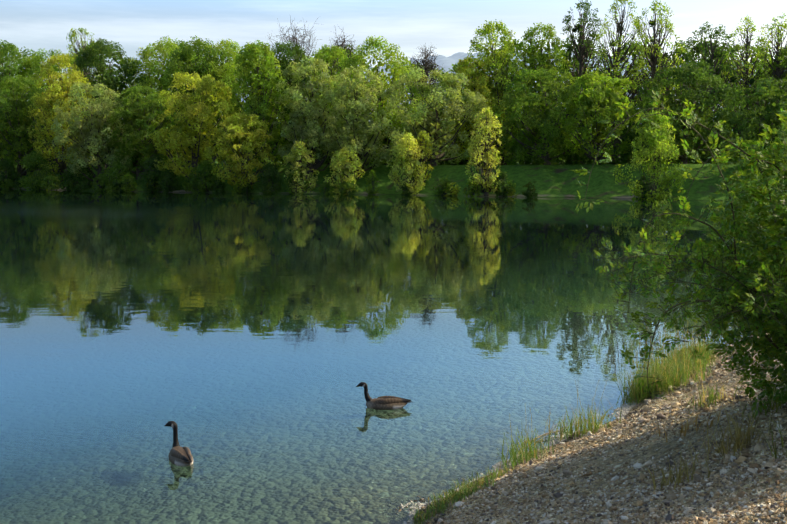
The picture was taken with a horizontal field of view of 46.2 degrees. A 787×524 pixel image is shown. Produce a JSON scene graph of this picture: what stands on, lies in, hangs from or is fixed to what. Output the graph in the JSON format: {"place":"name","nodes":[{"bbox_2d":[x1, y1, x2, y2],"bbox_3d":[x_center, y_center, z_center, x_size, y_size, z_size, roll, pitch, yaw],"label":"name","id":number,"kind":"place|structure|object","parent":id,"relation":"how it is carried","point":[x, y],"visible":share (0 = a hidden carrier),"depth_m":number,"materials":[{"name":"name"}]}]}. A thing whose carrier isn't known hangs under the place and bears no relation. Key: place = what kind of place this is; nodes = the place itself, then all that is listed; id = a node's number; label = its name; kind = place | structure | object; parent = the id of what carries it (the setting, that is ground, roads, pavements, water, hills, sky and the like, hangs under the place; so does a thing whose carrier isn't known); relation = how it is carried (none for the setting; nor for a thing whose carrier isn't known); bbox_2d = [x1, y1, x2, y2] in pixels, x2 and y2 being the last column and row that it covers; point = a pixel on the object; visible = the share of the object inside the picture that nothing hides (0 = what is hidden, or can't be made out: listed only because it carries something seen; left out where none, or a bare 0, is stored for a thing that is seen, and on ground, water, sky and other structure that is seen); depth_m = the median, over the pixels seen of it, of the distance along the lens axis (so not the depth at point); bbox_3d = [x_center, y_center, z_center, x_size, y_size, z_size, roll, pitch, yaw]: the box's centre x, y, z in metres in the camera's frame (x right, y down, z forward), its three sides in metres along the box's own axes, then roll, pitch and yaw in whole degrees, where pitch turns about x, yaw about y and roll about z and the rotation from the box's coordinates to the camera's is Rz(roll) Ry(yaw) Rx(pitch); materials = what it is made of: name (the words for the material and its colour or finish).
{"place":"outdoors","nodes":[
{"label":"outdoors","id":0,"kind":"place"},
{"bbox_2d":[0,189,786,523],"bbox_3d":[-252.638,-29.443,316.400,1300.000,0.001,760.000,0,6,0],"label":"lake water","id":1,"kind":"structure","parent":0,"point":[248,343],"depth_m":22.65,"materials":[{"name":"teal liquid"}]},
{"bbox_2d":[164,421,192,466],"bbox_3d":[-3.095,2.711,13.505,0.320,0.631,0.854,-3,7,-28],"label":"canada goose","id":2,"kind":"object","parent":1,"relation":"in","point":[180,456],"visible":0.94,"depth_m":13.46},
{"bbox_2d":[356,382,410,409],"bbox_3d":[-0.168,2.423,16.515,1.007,0.564,0.320,0,6,3],"label":"canada goose","id":3,"kind":"object","parent":1,"relation":"in","point":[386,403],"visible":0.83,"depth_m":16.43},
{"bbox_2d":[412,417,593,518],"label":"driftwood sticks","id":4,"kind":"object","parent":1,"relation":"on","point":[517,457],"visible":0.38,"depth_m":14.52,"materials":[{"name":"brown wood"}]},
{"bbox_2d":[0,52,786,523],"bbox_3d":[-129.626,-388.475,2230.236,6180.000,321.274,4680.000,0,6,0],"label":"ground","id":5,"kind":"structure","parent":0,"point":[560,180],"depth_m":15.72,"materials":[{"name":"green plant"}]},
{"bbox_2d":[0,179,15,188],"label":"shrub","id":6,"kind":"object","parent":5,"relation":"on","point":[8,185],"visible":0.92,"depth_m":157.51,"materials":[{"name":"green plant"}]},
{"bbox_2d":[0,159,21,188],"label":"shrub","id":7,"kind":"object","parent":5,"relation":"on","point":[8,166],"visible":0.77,"depth_m":159.10,"materials":[{"name":"green plant"}]},
{"bbox_2d":[0,40,42,159],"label":"tall tree","id":8,"kind":"object","parent":5,"relation":"on","point":[5,49],"visible":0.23,"depth_m":178.49,"materials":[{"name":"green plant"}]},
{"bbox_2d":[0,76,52,178],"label":"round tree","id":9,"kind":"object","parent":5,"relation":"on","point":[19,134],"visible":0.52,"depth_m":161.05,"materials":[{"name":"green plant"}]},
{"bbox_2d":[0,47,59,149],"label":"tall tree","id":10,"kind":"object","parent":5,"relation":"on","point":[24,52],"visible":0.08,"depth_m":202.88,"materials":[{"name":"green plant"}]},
{"bbox_2d":[18,151,63,189],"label":"shrub","id":11,"kind":"object","parent":5,"relation":"on","point":[32,184],"visible":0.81,"depth_m":152.90,"materials":[{"name":"green plant"}]},
{"bbox_2d":[5,48,80,164],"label":"tall tree","id":12,"kind":"object","parent":5,"relation":"on","point":[24,63],"visible":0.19,"depth_m":179.42,"materials":[{"name":"green plant"}]},
{"bbox_2d":[40,174,62,189],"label":"shrub","id":13,"kind":"object","parent":5,"relation":"on","point":[50,179],"visible":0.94,"depth_m":150.59,"materials":[{"name":"green plant"}]},
{"bbox_2d":[27,53,94,180],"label":"tall tree","id":14,"kind":"object","parent":5,"relation":"on","point":[55,91],"visible":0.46,"depth_m":153.59,"materials":[{"name":"green plant"}]},
{"bbox_2d":[60,180,70,189],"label":"shrub","id":15,"kind":"object","parent":5,"relation":"on","point":[66,188],"visible":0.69,"depth_m":148.73,"materials":[{"name":"green plant"}]},
{"bbox_2d":[63,159,94,190],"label":"shrub","id":16,"kind":"object","parent":5,"relation":"on","point":[67,175],"visible":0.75,"depth_m":146.53,"materials":[{"name":"green plant"}]},
{"bbox_2d":[66,28,107,112],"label":"airy tree","id":17,"kind":"object","parent":5,"relation":"on","point":[77,39],"visible":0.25,"depth_m":180.08,"materials":[{"name":"green plant"}]},
{"bbox_2d":[51,81,137,187],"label":"round tree","id":18,"kind":"object","parent":5,"relation":"on","point":[92,134],"visible":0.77,"depth_m":145.08,"materials":[{"name":"green plant"}]},
{"bbox_2d":[58,40,140,120],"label":"tall tree","id":19,"kind":"object","parent":5,"relation":"on","point":[99,60],"visible":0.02,"depth_m":196.36,"materials":[{"name":"green plant"}]},
{"bbox_2d":[71,38,157,160],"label":"tall tree","id":20,"kind":"object","parent":5,"relation":"on","point":[114,84],"visible":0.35,"depth_m":160.67,"materials":[{"name":"green plant"}]},
{"bbox_2d":[98,160,135,191],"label":"shrub","id":21,"kind":"object","parent":5,"relation":"on","point":[115,165],"visible":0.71,"depth_m":142.61,"materials":[{"name":"green plant"}]},
{"bbox_2d":[112,177,125,191],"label":"shrub","id":22,"kind":"object","parent":5,"relation":"on","point":[115,184],"visible":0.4,"depth_m":142.83,"materials":[{"name":"green plant"}]},
{"bbox_2d":[118,173,136,191],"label":"shrub","id":23,"kind":"object","parent":5,"relation":"on","point":[132,187],"visible":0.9,"depth_m":141.88,"materials":[{"name":"green plant"}]},
{"bbox_2d":[102,85,172,179],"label":"round tree","id":24,"kind":"object","parent":5,"relation":"on","point":[132,137],"visible":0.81,"depth_m":145.42,"materials":[{"name":"green plant"}]},
{"bbox_2d":[137,153,177,191],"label":"shrub","id":25,"kind":"object","parent":5,"relation":"on","point":[149,165],"visible":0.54,"depth_m":140.90,"materials":[{"name":"green plant"}]},
{"bbox_2d":[121,36,196,162],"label":"tall tree","id":26,"kind":"object","parent":5,"relation":"on","point":[151,53],"visible":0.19,"depth_m":161.07,"materials":[{"name":"green plant"}]},
{"bbox_2d":[156,168,181,191],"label":"shrub","id":27,"kind":"object","parent":5,"relation":"on","point":[168,185],"visible":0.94,"depth_m":139.89,"materials":[{"name":"green plant"}]},
{"bbox_2d":[149,38,218,149],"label":"tall tree","id":28,"kind":"object","parent":5,"relation":"on","point":[181,41],"depth_m":179.90,"materials":[{"name":"green plant"}]},
{"bbox_2d":[170,131,216,161],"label":"shrub","id":29,"kind":"object","parent":5,"relation":"on","point":[189,150],"visible":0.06,"depth_m":158.02,"materials":[{"name":"green plant"}]},
{"bbox_2d":[148,71,242,178],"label":"round tree","id":30,"kind":"object","parent":5,"relation":"on","point":[194,111],"visible":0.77,"depth_m":140.02,"materials":[{"name":"green plant"}]},
{"bbox_2d":[182,166,208,192],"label":"shrub","id":31,"kind":"object","parent":5,"relation":"on","point":[190,184],"visible":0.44,"depth_m":138.09,"materials":[{"name":"green plant"}]},
{"bbox_2d":[156,35,237,161],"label":"tall tree","id":32,"kind":"object","parent":5,"relation":"on","point":[186,53],"visible":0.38,"depth_m":156.55,"materials":[{"name":"green plant"}]},
{"bbox_2d":[191,160,222,192],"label":"shrub","id":33,"kind":"object","parent":5,"relation":"on","point":[206,167],"visible":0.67,"depth_m":136.72,"materials":[{"name":"green plant"}]},
{"bbox_2d":[213,178,226,192],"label":"shrub","id":34,"kind":"object","parent":5,"relation":"on","point":[220,187],"visible":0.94,"depth_m":135.05,"materials":[{"name":"green plant"}]},
{"bbox_2d":[188,39,259,159],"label":"tall tree","id":35,"kind":"object","parent":5,"relation":"on","point":[227,76],"visible":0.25,"depth_m":156.82,"materials":[{"name":"green plant"}]},
{"bbox_2d":[205,112,275,188],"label":"round tree","id":36,"kind":"object","parent":5,"relation":"on","point":[242,135],"visible":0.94,"depth_m":133.03,"materials":[{"name":"green plant"}]},
{"bbox_2d":[240,183,252,193],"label":"shrub","id":37,"kind":"object","parent":5,"relation":"on","point":[246,189],"visible":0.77,"depth_m":133.49,"materials":[{"name":"green plant"}]},
{"bbox_2d":[215,42,286,154],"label":"tall tree","id":38,"kind":"object","parent":5,"relation":"on","point":[241,51],"depth_m":175.69,"materials":[{"name":"green plant"}]},
{"bbox_2d":[226,40,291,172],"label":"tall tree","id":39,"kind":"object","parent":5,"relation":"on","point":[262,105],"visible":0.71,"depth_m":138.65,"materials":[{"name":"green plant"}]},
{"bbox_2d":[254,162,285,193],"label":"shrub","id":40,"kind":"object","parent":5,"relation":"on","point":[270,173],"visible":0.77,"depth_m":131.51,"materials":[{"name":"green plant"}]},
{"bbox_2d":[245,40,324,160],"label":"tall tree","id":41,"kind":"object","parent":5,"relation":"on","point":[296,51],"visible":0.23,"depth_m":150.98,"materials":[{"name":"green plant"}]},
{"bbox_2d":[284,169,308,193],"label":"shrub","id":42,"kind":"object","parent":5,"relation":"on","point":[287,184],"visible":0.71,"depth_m":131.10,"materials":[{"name":"green plant"}]},
{"bbox_2d":[283,141,318,193],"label":"tree","id":43,"kind":"object","parent":5,"relation":"on","point":[303,157],"visible":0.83,"depth_m":130.98,"materials":[{"name":"green plant"}]},
{"bbox_2d":[266,16,337,130],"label":"airy tree","id":44,"kind":"object","parent":5,"relation":"on","point":[296,38],"visible":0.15,"depth_m":160.09,"materials":[{"name":"brown plant"}]},
{"bbox_2d":[282,130,327,163],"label":"shrub","id":45,"kind":"object","parent":5,"relation":"on","point":[291,141],"visible":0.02,"depth_m":150.68,"materials":[{"name":"green plant"}]},
{"bbox_2d":[272,56,349,178],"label":"round tree","id":46,"kind":"object","parent":5,"relation":"on","point":[312,118],"visible":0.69,"depth_m":135.32,"materials":[{"name":"green plant"}]},
{"bbox_2d":[319,182,332,193],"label":"shrub","id":47,"kind":"object","parent":5,"relation":"on","point":[326,187],"visible":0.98,"depth_m":130.15,"materials":[{"name":"green plant"}]},
{"bbox_2d":[297,44,364,163],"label":"tall tree","id":48,"kind":"object","parent":5,"relation":"on","point":[337,52],"visible":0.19,"depth_m":149.56,"materials":[{"name":"green plant"}]},
{"bbox_2d":[321,24,365,129],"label":"airy tree","id":49,"kind":"object","parent":5,"relation":"on","point":[344,46],"visible":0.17,"depth_m":161.71,"materials":[{"name":"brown plant"}]},
{"bbox_2d":[323,146,364,193],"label":"tree","id":50,"kind":"object","parent":5,"relation":"on","point":[336,165],"visible":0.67,"depth_m":130.58,"materials":[{"name":"green plant"}]},
{"bbox_2d":[337,180,357,194],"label":"shrub","id":51,"kind":"object","parent":5,"relation":"on","point":[345,186],"visible":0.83,"depth_m":129.48,"materials":[{"name":"green plant"}]},
{"bbox_2d":[310,44,387,160],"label":"tall tree","id":52,"kind":"object","parent":5,"relation":"on","point":[346,50],"depth_m":169.82,"materials":[{"name":"green plant"}]},
{"bbox_2d":[321,66,395,178],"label":"round tree","id":53,"kind":"object","parent":5,"relation":"on","point":[364,132],"visible":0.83,"depth_m":133.71,"materials":[{"name":"green plant"}]},
{"bbox_2d":[363,170,379,194],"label":"shrub","id":54,"kind":"object","parent":5,"relation":"on","point":[372,189],"visible":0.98,"depth_m":128.62,"materials":[{"name":"green plant"}]},
{"bbox_2d":[327,35,433,164],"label":"tall tree","id":55,"kind":"object","parent":5,"relation":"on","point":[398,63],"visible":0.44,"depth_m":144.48,"materials":[{"name":"green plant"}]},
{"bbox_2d":[386,132,424,194],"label":"tree","id":56,"kind":"object","parent":5,"relation":"on","point":[408,163],"visible":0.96,"depth_m":126.33,"materials":[{"name":"green plant"}]},
{"bbox_2d":[401,182,410,194],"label":"shrub","id":57,"kind":"object","parent":5,"relation":"on","point":[406,190],"visible":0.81,"depth_m":126.73,"materials":[{"name":"green plant"}]},
{"bbox_2d":[373,60,447,162],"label":"tall tree","id":58,"kind":"object","parent":5,"relation":"on","point":[411,86],"visible":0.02,"depth_m":166.85,"materials":[{"name":"green plant"}]},
{"bbox_2d":[389,131,433,164],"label":"shrub","id":59,"kind":"object","parent":5,"relation":"on","point":[411,156],"depth_m":143.53,"materials":[{"name":"green plant"}]},
{"bbox_2d":[409,130,433,183],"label":"narrow tree","id":60,"kind":"object","parent":5,"relation":"on","point":[422,137],"visible":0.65,"depth_m":128.07,"materials":[{"name":"green plant"}]},
{"bbox_2d":[402,43,445,119],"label":"airy tree","id":61,"kind":"object","parent":5,"relation":"on","point":[426,63],"visible":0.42,"depth_m":154.88,"materials":[{"name":"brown plant"}]},
{"bbox_2d":[382,66,493,165],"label":"round tree","id":62,"kind":"object","parent":5,"relation":"on","point":[430,125],"visible":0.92,"depth_m":135.12,"materials":[{"name":"green plant"}]},
{"bbox_2d":[432,175,451,194],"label":"shrub","id":63,"kind":"object","parent":5,"relation":"on","point":[446,181],"visible":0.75,"depth_m":124.67,"materials":[{"name":"green plant"}]},
{"bbox_2d":[427,138,469,164],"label":"shrub","id":64,"kind":"object","parent":5,"relation":"on","point":[464,162],"visible":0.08,"depth_m":145.75,"materials":[{"name":"green plant"}]},
{"bbox_2d":[444,182,460,195],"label":"shrub","id":65,"kind":"object","parent":5,"relation":"on","point":[454,191],"visible":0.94,"depth_m":123.75,"materials":[{"name":"green plant"}]},
{"bbox_2d":[429,63,494,128],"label":"tall tree","id":66,"kind":"object","parent":5,"relation":"on","point":[454,68],"depth_m":157.42,"materials":[{"name":"green plant"}]},
{"bbox_2d":[463,177,482,196],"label":"shrub","id":67,"kind":"object","parent":5,"relation":"on","point":[471,191],"visible":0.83,"depth_m":120.79,"materials":[{"name":"green plant"}]},
{"bbox_2d":[446,55,505,163],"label":"tall tree","id":68,"kind":"object","parent":5,"relation":"on","point":[469,73],"visible":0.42,"depth_m":141.99,"materials":[{"name":"green plant"}]},
{"bbox_2d":[465,108,502,195],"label":"narrow tree","id":69,"kind":"object","parent":5,"relation":"on","point":[486,184],"visible":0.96,"depth_m":120.01,"materials":[{"name":"green plant"}]},
{"bbox_2d":[463,19,534,164],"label":"tall tree","id":70,"kind":"object","parent":5,"relation":"on","point":[498,74],"visible":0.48,"depth_m":143.18,"materials":[{"name":"green plant"}]},
{"bbox_2d":[494,172,513,196],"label":"shrub","id":71,"kind":"object","parent":5,"relation":"on","point":[500,190],"visible":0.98,"depth_m":119.95,"materials":[{"name":"green plant"}]},
{"bbox_2d":[503,180,517,196],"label":"shrub","id":72,"kind":"object","parent":5,"relation":"on","point":[511,193],"visible":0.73,"depth_m":120.42,"materials":[{"name":"green plant"}]},
{"bbox_2d":[482,38,555,161],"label":"tall tree","id":73,"kind":"object","parent":5,"relation":"on","point":[515,42],"visible":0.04,"depth_m":157.41,"materials":[{"name":"green plant"}]},
{"bbox_2d":[498,133,543,164],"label":"shrub","id":74,"kind":"object","parent":5,"relation":"on","point":[510,162],"visible":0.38,"depth_m":136.68,"materials":[{"name":"green plant"}]},
{"bbox_2d":[522,180,537,197],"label":"shrub","id":75,"kind":"object","parent":5,"relation":"on","point":[527,193],"visible":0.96,"depth_m":118.37,"materials":[{"name":"green plant"}]},
{"bbox_2d":[508,22,572,151],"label":"tall tree","id":76,"kind":"object","parent":5,"relation":"on","point":[541,58],"visible":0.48,"depth_m":144.96,"materials":[{"name":"green plant"}]},
{"bbox_2d":[494,67,595,165],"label":"round tree","id":77,"kind":"object","parent":5,"relation":"on","point":[542,132],"visible":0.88,"depth_m":128.78,"materials":[{"name":"green plant"}]},
{"bbox_2d":[548,124,596,164],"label":"shrub","id":78,"kind":"object","parent":5,"relation":"on","point":[571,162],"visible":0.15,"depth_m":138.27,"materials":[{"name":"green plant"}]},
{"bbox_2d":[538,37,612,164],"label":"tall tree","id":79,"kind":"object","parent":5,"relation":"on","point":[570,53],"visible":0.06,"depth_m":154.94,"materials":[{"name":"green plant"}]},
{"bbox_2d":[547,0,608,163],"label":"airy tree","id":80,"kind":"object","parent":5,"relation":"on","point":[581,48],"visible":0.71,"depth_m":142.30,"materials":[{"name":"green plant"}]},
{"bbox_2d":[388,333,786,523],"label":"bank pebbles","id":81,"kind":"object","parent":5,"relation":"on","point":[770,466],"visible":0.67,"depth_m":9.18,"materials":[{"name":"grey gravel"}]},
{"bbox_2d":[568,133,625,163],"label":"shrub","id":82,"kind":"object","parent":5,"relation":"on","point":[589,162],"visible":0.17,"depth_m":140.27,"materials":[{"name":"green plant"}]},
{"bbox_2d":[408,321,786,523],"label":"bank grass","id":83,"kind":"structure","parent":5,"relation":"on","point":[675,368],"depth_m":13.51,"materials":[{"name":"green plant"}]},
{"bbox_2d":[558,71,637,163],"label":"round tree","id":84,"kind":"object","parent":5,"relation":"on","point":[602,104],"visible":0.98,"depth_m":124.69,"materials":[{"name":"green plant"}]},
{"bbox_2d":[585,0,650,163],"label":"airy tree","id":85,"kind":"object","parent":5,"relation":"on","point":[617,60],"visible":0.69,"depth_m":134.94,"materials":[{"name":"green plant"}]},
{"bbox_2d":[609,122,658,163],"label":"shrub","id":86,"kind":"object","parent":5,"relation":"on","point":[629,154],"visible":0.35,"depth_m":127.59,"materials":[{"name":"green plant"}]},
{"bbox_2d":[594,39,679,162],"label":"tall tree","id":87,"kind":"object","parent":5,"relation":"on","point":[623,52],"visible":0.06,"depth_m":149.09,"materials":[{"name":"green plant"}]},
{"bbox_2d":[633,175,651,198],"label":"shrub","id":88,"kind":"object","parent":5,"relation":"on","point":[644,187],"visible":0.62,"depth_m":112.77,"materials":[{"name":"green plant"}]},
{"bbox_2d":[613,109,687,199],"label":"tree","id":89,"kind":"object","parent":5,"relation":"on","point":[656,139],"visible":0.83,"depth_m":110.43,"materials":[{"name":"green plant"}]},
{"bbox_2d":[622,0,686,163],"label":"airy tree","id":90,"kind":"object","parent":5,"relation":"on","point":[655,50],"visible":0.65,"depth_m":135.89,"materials":[{"name":"green plant"}]},
{"bbox_2d":[650,137,694,163],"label":"shrub","id":91,"kind":"object","parent":5,"relation":"on","point":[678,161],"visible":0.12,"depth_m":129.75,"materials":[{"name":"green plant"}]},
{"bbox_2d":[568,90,786,415],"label":"wild rose bush","id":92,"kind":"object","parent":5,"relation":"on","point":[753,306],"visible":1,"depth_m":9.14,"materials":[{"name":"green plant"}]},
{"bbox_2d":[633,58,745,163],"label":"round tree","id":93,"kind":"object","parent":5,"relation":"on","point":[692,96],"visible":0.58,"depth_m":119.51,"materials":[{"name":"green plant"}]},
{"bbox_2d":[641,37,737,163],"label":"tall tree","id":94,"kind":"object","parent":5,"relation":"on","point":[685,56],"visible":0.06,"depth_m":145.84,"materials":[{"name":"green plant"}]},
{"bbox_2d":[666,21,747,163],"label":"airy tree","id":95,"kind":"object","parent":5,"relation":"on","point":[712,62],"visible":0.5,"depth_m":129.97,"materials":[{"name":"green plant"}]},
{"bbox_2d":[688,123,731,163],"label":"shrub","id":96,"kind":"object","parent":5,"relation":"on","point":[701,157],"visible":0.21,"depth_m":129.48,"materials":[{"name":"green plant"}]},
{"bbox_2d":[720,132,746,163],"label":"shrub","id":97,"kind":"object","parent":5,"relation":"on","point":[734,155],"visible":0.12,"depth_m":121.87,"materials":[{"name":"green plant"}]},
{"bbox_2d":[703,43,782,161],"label":"tall tree","id":98,"kind":"object","parent":5,"relation":"on","point":[733,55],"visible":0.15,"depth_m":141.85,"materials":[{"name":"green plant"}]},
{"bbox_2d":[715,15,776,159],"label":"airy tree","id":99,"kind":"object","parent":5,"relation":"on","point":[745,58],"visible":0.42,"depth_m":131.27,"materials":[{"name":"green plant"}]},
{"bbox_2d":[714,77,786,170],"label":"round tree","id":100,"kind":"object","parent":5,"relation":"on","point":[753,128],"visible":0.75,"depth_m":111.16,"materials":[{"name":"green plant"}]},
{"bbox_2d":[747,12,786,125],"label":"airy tree","id":101,"kind":"object","parent":5,"relation":"on","point":[778,37],"visible":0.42,"depth_m":128.06,"materials":[{"name":"green plant"}]},
{"bbox_2d":[749,46,786,117],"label":"tall tree","id":102,"kind":"object","parent":5,"relation":"on","point":[782,57],"visible":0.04,"depth_m":127.51,"materials":[{"name":"green plant"}]},
{"bbox_2d":[0,0,786,89],"label":"sky","id":103,"kind":"structure","parent":0,"point":[448,26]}
]}

